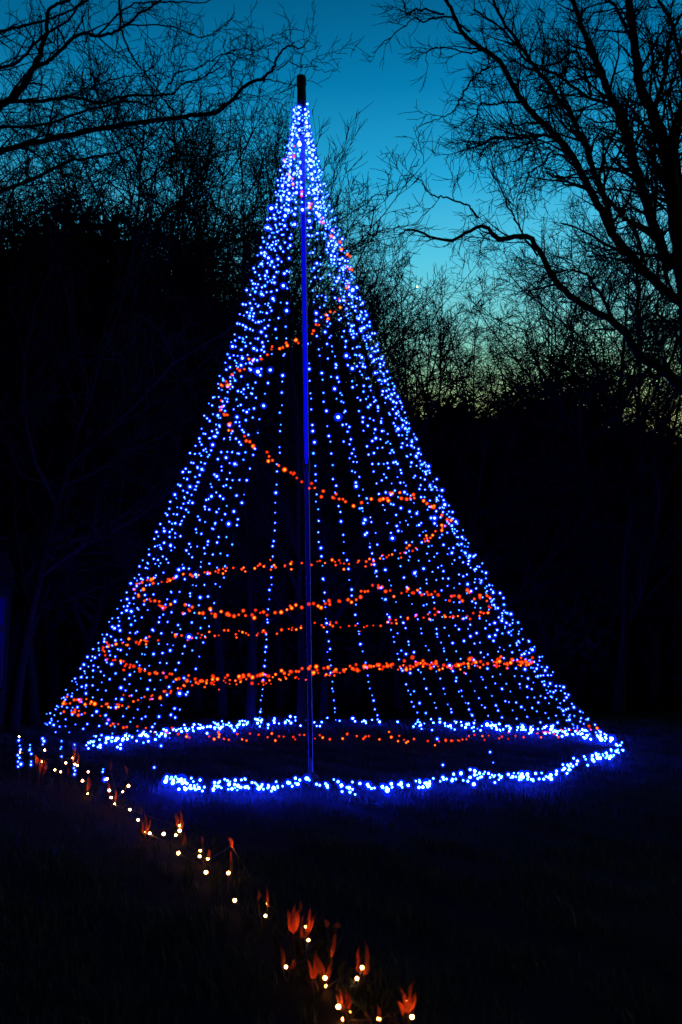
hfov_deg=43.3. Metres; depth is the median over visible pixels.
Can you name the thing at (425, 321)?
bare tree
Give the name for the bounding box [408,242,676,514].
bare tree
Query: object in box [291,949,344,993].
border plant
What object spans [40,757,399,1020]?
fairy lights
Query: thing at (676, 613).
bare tree
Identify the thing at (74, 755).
border plant
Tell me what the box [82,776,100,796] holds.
border plant
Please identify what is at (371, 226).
bare tree
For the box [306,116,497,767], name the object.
light strand
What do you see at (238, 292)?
bare tree
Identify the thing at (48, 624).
bare tree
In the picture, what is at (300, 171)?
mast lights
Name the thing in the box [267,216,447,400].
bare tree
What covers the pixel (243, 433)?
light strand
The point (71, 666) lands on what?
evergreen tree
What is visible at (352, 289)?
light strand
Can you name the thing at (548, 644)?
bare tree
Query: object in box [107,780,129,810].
border plant
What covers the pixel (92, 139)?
bare tree
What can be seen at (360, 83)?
sky
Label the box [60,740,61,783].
cane lights
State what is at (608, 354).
bare tree
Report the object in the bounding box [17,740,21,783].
cane lights
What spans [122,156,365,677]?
bare tree
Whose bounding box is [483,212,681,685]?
bare tree
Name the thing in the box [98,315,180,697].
evergreen tree
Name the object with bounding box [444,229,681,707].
bare tree
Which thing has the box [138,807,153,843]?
border plant
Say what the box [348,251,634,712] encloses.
bare tree
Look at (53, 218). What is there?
bare tree
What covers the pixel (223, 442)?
light strand
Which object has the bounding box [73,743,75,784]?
cane lights
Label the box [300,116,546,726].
light strand
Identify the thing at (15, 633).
bare tree
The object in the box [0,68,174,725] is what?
bare tree
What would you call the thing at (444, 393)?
bare tree
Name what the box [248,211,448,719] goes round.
bare tree
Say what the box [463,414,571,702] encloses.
evergreen tree
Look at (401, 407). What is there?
light strand
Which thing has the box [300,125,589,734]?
light strand
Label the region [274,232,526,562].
bare tree
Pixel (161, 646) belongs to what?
bare tree
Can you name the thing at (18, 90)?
tree
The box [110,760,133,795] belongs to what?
border plant
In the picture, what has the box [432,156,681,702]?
bare tree
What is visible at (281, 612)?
red light string
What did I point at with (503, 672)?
bare tree
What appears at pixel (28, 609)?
bare tree
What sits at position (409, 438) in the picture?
light strand
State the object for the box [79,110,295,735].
light strand
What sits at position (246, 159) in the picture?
bare tree
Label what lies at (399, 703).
bare tree
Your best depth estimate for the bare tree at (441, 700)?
26.31 m
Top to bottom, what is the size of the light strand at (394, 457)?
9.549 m
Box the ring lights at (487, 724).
[86,716,617,748]
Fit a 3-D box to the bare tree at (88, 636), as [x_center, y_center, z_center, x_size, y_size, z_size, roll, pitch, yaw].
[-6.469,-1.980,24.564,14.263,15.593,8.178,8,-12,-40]
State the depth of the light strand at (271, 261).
13.57 m
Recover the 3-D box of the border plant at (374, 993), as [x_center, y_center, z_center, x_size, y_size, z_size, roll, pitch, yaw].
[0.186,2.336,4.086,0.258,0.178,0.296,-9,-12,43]
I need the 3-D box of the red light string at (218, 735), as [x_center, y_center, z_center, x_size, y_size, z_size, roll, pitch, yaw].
[0.176,3.775,15.718,9.126,0.857,4.746,0,-9,0]
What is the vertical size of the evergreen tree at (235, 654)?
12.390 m
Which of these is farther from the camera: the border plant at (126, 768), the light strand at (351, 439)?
the light strand at (351, 439)
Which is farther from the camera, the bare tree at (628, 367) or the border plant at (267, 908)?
the bare tree at (628, 367)
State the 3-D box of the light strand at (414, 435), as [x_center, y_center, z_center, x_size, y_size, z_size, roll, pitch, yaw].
[2.232,-0.732,14.490,7.595,9.333,0.151,8,-12,-42]
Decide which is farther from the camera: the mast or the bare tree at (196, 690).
the bare tree at (196, 690)
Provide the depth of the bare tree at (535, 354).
38.16 m
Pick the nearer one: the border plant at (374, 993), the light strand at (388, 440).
the border plant at (374, 993)
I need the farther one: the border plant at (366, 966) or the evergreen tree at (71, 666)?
the evergreen tree at (71, 666)
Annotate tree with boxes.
[0,0,299,733]
[0,0,362,203]
[0,7,332,542]
[0,26,292,714]
[0,28,405,437]
[0,60,267,708]
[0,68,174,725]
[0,96,147,614]
[0,103,266,713]
[0,105,260,703]
[0,126,130,701]
[0,160,130,617]
[0,163,299,719]
[2,167,183,698]
[3,129,253,432]
[5,150,277,654]
[27,13,396,453]
[37,334,177,703]
[40,102,239,715]
[40,142,400,710]
[53,201,150,328]
[59,176,362,569]
[81,34,443,460]
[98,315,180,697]
[104,73,249,711]
[104,99,507,452]
[113,362,300,708]
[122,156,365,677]
[140,70,273,717]
[149,99,410,725]
[165,342,322,698]
[189,80,326,709]
[191,114,504,418]
[200,100,374,721]
[232,112,422,439]
[242,388,402,706]
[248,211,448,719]
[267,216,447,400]
[272,380,335,677]
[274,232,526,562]
[276,220,412,611]
[298,260,536,492]
[307,241,417,704]
[311,401,422,698]
[312,232,507,707]
[315,236,436,709]
[322,279,497,456]
[327,229,621,705]
[338,329,513,415]
[340,463,472,705]
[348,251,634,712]
[354,0,681,440]
[391,265,506,415]
[396,391,485,700]
[403,413,558,702]
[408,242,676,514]
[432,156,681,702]
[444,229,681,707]
[454,263,681,437]
[455,202,681,588]
[455,269,672,515]
[461,383,639,703]
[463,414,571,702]
[472,225,671,710]
[476,326,669,402]
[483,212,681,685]
[559,209,681,713]
[566,275,681,627]
[593,330,678,432]
[617,242,678,394]
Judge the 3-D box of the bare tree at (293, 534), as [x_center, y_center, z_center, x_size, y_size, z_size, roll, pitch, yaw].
[-1.784,-2.550,20.037,5.869,15.237,6.209,-4,-10,22]
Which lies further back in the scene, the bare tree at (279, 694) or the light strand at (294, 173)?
the bare tree at (279, 694)
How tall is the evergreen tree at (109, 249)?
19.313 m
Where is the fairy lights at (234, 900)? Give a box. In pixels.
[18,736,413,1021]
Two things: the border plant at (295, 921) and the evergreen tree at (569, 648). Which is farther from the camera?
the evergreen tree at (569, 648)
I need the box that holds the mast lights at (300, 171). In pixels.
[284,103,320,225]
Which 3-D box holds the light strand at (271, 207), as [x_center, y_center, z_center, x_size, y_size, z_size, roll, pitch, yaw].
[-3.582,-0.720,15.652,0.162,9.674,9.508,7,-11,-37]
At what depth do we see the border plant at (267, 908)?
5.51 m
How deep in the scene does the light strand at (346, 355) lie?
14.44 m
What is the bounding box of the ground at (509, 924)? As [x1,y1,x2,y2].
[0,695,681,1023]
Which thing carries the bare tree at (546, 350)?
on the ground at (509, 924)
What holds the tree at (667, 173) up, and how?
on the ground at (509, 924)
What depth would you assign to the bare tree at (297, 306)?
31.09 m
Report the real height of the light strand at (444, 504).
9.264 m
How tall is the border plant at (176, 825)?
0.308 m
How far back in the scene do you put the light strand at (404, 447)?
14.10 m
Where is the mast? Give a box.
[297,74,317,782]
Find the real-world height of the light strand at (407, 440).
9.379 m
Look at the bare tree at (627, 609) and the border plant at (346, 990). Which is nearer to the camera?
the border plant at (346, 990)
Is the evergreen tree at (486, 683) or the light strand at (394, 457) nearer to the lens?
the light strand at (394, 457)
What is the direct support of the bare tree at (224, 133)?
on the ground at (509, 924)
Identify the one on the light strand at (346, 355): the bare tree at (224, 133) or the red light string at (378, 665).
the red light string at (378, 665)
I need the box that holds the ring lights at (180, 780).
[163,742,623,794]
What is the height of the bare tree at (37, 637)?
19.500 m
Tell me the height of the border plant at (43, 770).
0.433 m
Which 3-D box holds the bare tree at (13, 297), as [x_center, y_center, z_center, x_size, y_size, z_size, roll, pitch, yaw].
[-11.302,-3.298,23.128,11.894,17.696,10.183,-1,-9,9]
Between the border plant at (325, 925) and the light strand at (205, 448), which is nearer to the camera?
the border plant at (325, 925)
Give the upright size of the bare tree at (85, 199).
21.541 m
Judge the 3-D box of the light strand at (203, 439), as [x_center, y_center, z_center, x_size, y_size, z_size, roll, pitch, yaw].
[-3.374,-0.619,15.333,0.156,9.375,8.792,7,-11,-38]
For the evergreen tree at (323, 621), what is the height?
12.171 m
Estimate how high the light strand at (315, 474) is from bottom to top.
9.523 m
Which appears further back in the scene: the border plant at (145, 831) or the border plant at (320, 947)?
the border plant at (145, 831)
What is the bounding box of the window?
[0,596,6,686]
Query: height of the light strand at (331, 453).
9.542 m
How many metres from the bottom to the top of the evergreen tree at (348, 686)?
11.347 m
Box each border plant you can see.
[34,755,53,788]
[67,743,81,784]
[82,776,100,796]
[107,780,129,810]
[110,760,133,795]
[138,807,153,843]
[174,810,196,847]
[192,835,230,864]
[225,836,250,883]
[257,886,277,927]
[272,931,327,982]
[287,900,323,954]
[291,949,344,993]
[314,915,343,963]
[332,976,368,1023]
[345,941,380,989]
[351,982,416,1023]
[379,978,415,1023]
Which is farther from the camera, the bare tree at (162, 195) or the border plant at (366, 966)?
the bare tree at (162, 195)
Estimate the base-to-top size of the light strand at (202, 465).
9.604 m
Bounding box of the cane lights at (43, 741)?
[42,737,44,783]
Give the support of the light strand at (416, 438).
on the ground at (509, 924)
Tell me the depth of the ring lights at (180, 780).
10.70 m
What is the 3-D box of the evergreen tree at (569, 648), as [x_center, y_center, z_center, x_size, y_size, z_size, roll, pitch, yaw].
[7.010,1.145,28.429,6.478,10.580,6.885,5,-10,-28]
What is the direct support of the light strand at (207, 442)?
on the ground at (509, 924)
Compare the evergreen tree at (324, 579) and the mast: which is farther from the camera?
the evergreen tree at (324, 579)
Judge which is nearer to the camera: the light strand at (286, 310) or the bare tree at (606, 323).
the light strand at (286, 310)
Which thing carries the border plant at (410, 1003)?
on the ground at (509, 924)
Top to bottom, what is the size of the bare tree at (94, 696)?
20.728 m
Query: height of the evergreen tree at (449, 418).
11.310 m
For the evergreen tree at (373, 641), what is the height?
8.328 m
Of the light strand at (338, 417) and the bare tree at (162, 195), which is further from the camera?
the bare tree at (162, 195)
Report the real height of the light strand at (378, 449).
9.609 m
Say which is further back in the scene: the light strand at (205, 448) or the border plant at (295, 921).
the light strand at (205, 448)
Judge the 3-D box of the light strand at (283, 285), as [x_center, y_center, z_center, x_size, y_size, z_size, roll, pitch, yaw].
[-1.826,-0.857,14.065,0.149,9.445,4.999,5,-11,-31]
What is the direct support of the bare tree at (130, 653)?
on the ground at (509, 924)
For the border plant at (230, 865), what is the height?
0.371 m
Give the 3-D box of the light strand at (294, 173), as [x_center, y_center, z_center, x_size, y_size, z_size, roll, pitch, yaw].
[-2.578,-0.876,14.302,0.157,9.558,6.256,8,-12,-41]
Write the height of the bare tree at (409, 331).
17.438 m
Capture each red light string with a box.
[61,703,597,745]
[62,647,532,708]
[102,520,490,650]
[219,144,451,520]
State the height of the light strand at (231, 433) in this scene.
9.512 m
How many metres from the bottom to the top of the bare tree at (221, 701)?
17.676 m
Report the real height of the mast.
10.301 m
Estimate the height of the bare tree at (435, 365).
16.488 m
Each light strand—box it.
[41,104,296,725]
[45,121,305,724]
[47,103,298,725]
[51,123,296,727]
[55,122,297,736]
[57,105,301,729]
[69,106,296,732]
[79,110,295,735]
[91,119,304,736]
[101,120,293,735]
[112,118,294,733]
[123,118,304,734]
[136,121,293,732]
[149,112,294,774]
[152,116,295,729]
[169,116,305,737]
[259,126,295,717]
[294,116,565,728]
[295,123,583,731]
[295,124,444,766]
[295,131,599,736]
[296,111,534,726]
[296,112,336,720]
[296,130,440,721]
[297,109,377,719]
[300,109,457,724]
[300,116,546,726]
[300,123,575,728]
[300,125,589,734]
[301,115,557,729]
[302,113,419,722]
[304,124,603,736]
[305,110,507,725]
[305,119,574,731]
[306,108,476,725]
[306,111,491,722]
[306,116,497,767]
[306,154,521,724]
[307,132,594,734]
[308,127,579,729]
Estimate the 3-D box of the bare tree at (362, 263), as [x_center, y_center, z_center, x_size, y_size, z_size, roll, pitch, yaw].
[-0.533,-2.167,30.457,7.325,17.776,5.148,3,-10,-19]
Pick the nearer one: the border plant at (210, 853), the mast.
the border plant at (210, 853)
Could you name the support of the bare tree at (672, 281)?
on the ground at (509, 924)
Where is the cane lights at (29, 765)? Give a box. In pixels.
[29,744,31,783]
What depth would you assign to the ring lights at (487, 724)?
17.57 m
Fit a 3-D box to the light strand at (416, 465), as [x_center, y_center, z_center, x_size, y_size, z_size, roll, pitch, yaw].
[1.964,-0.685,15.155,0.168,9.448,8.354,-7,-12,39]
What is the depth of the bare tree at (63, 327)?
23.11 m
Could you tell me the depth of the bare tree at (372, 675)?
26.50 m
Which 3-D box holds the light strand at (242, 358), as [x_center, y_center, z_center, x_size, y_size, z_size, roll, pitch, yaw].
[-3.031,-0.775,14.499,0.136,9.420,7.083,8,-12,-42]
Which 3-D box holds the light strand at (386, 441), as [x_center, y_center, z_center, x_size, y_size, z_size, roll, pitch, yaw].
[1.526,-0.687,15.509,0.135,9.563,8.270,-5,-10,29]
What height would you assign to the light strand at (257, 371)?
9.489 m
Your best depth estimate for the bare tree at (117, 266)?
31.84 m
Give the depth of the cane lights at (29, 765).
11.15 m
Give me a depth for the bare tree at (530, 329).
34.92 m
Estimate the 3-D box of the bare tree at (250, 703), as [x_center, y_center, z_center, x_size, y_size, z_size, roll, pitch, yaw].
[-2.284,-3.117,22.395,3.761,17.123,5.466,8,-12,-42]
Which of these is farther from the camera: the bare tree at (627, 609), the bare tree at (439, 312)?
the bare tree at (439, 312)
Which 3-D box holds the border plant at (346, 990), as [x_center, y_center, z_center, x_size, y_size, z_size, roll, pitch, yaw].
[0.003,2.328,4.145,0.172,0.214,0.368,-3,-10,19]
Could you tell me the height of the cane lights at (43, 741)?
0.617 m
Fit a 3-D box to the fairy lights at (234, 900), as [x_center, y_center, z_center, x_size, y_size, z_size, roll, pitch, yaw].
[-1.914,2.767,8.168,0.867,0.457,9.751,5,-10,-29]
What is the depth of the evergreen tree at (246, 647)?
28.96 m
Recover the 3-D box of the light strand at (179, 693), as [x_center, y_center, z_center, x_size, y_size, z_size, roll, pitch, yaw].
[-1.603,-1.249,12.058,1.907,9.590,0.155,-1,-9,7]
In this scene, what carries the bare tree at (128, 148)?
on the ground at (509, 924)
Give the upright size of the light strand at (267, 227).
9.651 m
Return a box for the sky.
[0,0,681,435]

